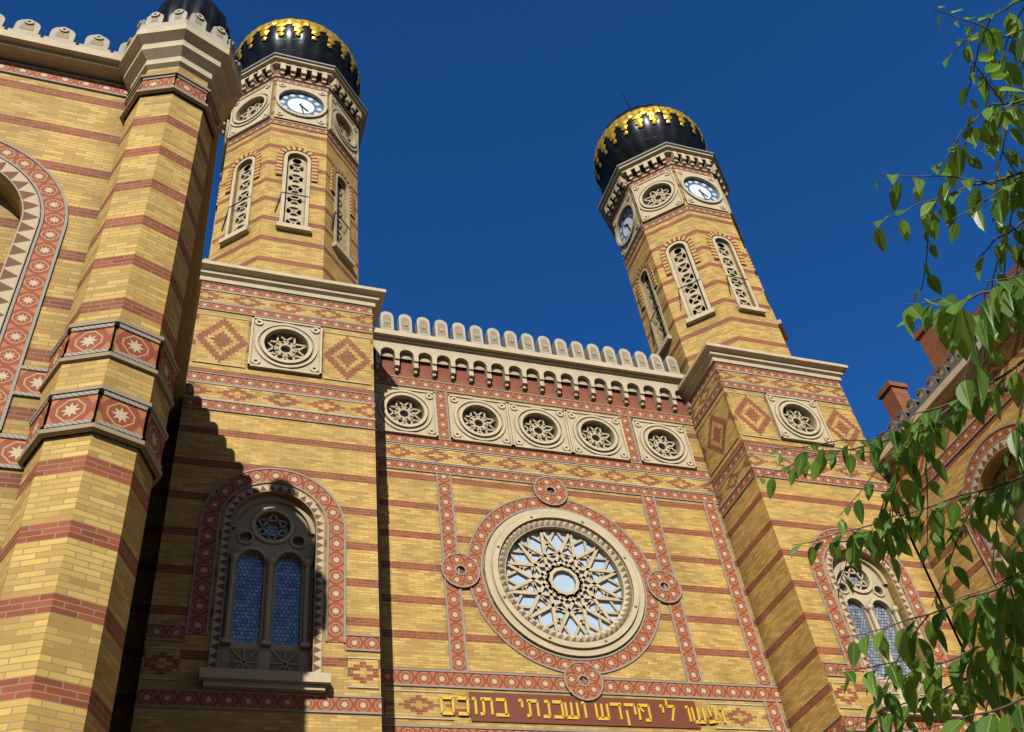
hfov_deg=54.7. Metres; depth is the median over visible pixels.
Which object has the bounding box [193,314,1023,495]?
synagogue diamond panels
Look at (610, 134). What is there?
synagogue dome gilding
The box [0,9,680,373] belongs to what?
synagogue crenellations
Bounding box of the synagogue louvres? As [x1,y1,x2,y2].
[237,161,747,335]
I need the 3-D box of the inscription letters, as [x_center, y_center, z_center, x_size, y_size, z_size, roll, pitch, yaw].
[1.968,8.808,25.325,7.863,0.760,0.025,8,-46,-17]
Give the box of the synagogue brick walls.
[0,59,1023,731]
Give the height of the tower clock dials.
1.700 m
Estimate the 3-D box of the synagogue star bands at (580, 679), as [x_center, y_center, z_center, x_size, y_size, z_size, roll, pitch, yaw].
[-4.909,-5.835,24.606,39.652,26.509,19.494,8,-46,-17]
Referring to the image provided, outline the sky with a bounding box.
[0,0,1023,442]
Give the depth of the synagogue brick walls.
26.87 m
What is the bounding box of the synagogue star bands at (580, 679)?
[0,59,1023,731]
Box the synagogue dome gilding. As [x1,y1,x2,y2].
[234,18,707,194]
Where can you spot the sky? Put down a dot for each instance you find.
(479, 195)
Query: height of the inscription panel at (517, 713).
0.760 m
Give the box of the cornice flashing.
[219,52,729,238]
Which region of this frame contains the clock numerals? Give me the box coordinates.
[280,94,716,241]
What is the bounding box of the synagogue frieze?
[242,69,718,412]
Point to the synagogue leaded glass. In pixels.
(247, 609)
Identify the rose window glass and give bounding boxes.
[265,189,809,634]
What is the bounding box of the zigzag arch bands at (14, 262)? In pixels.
[0,158,1023,697]
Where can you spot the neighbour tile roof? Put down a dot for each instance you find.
(1011, 271)
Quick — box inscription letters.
[440,696,725,725]
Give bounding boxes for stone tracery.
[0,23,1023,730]
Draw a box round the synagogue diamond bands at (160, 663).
[142,289,991,728]
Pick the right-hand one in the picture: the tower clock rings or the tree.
the tree
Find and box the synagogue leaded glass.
[231,516,910,676]
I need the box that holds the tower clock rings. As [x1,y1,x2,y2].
[279,93,717,242]
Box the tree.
[752,0,1023,731]
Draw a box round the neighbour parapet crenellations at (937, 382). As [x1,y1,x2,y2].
[870,273,1021,450]
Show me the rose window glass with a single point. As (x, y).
(563, 581)
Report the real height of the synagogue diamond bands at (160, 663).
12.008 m
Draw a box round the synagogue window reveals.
[0,154,1020,675]
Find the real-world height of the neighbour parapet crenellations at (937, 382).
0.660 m
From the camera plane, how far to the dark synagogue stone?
13.88 m
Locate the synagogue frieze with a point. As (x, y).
(405, 367)
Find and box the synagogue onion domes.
[157,0,705,204]
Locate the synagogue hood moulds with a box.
[213,146,763,309]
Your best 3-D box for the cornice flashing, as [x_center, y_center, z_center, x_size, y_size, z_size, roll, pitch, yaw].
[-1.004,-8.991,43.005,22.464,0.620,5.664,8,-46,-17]
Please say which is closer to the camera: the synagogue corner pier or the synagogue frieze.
the synagogue corner pier
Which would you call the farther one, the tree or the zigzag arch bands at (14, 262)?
the zigzag arch bands at (14, 262)
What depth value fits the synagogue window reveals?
28.36 m
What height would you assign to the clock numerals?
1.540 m
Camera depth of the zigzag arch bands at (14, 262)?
22.30 m
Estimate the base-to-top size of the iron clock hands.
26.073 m
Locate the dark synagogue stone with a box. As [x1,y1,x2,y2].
[7,14,953,698]
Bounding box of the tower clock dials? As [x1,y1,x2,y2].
[288,98,710,235]
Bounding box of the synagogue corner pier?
[0,66,212,731]
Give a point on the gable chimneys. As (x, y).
(893, 396)
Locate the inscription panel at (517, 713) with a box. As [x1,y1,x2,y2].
[469,692,700,728]
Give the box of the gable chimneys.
[876,324,958,421]
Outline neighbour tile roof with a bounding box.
[926,254,1023,388]
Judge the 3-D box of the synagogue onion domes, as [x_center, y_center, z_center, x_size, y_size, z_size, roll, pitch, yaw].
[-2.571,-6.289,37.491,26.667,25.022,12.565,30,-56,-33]

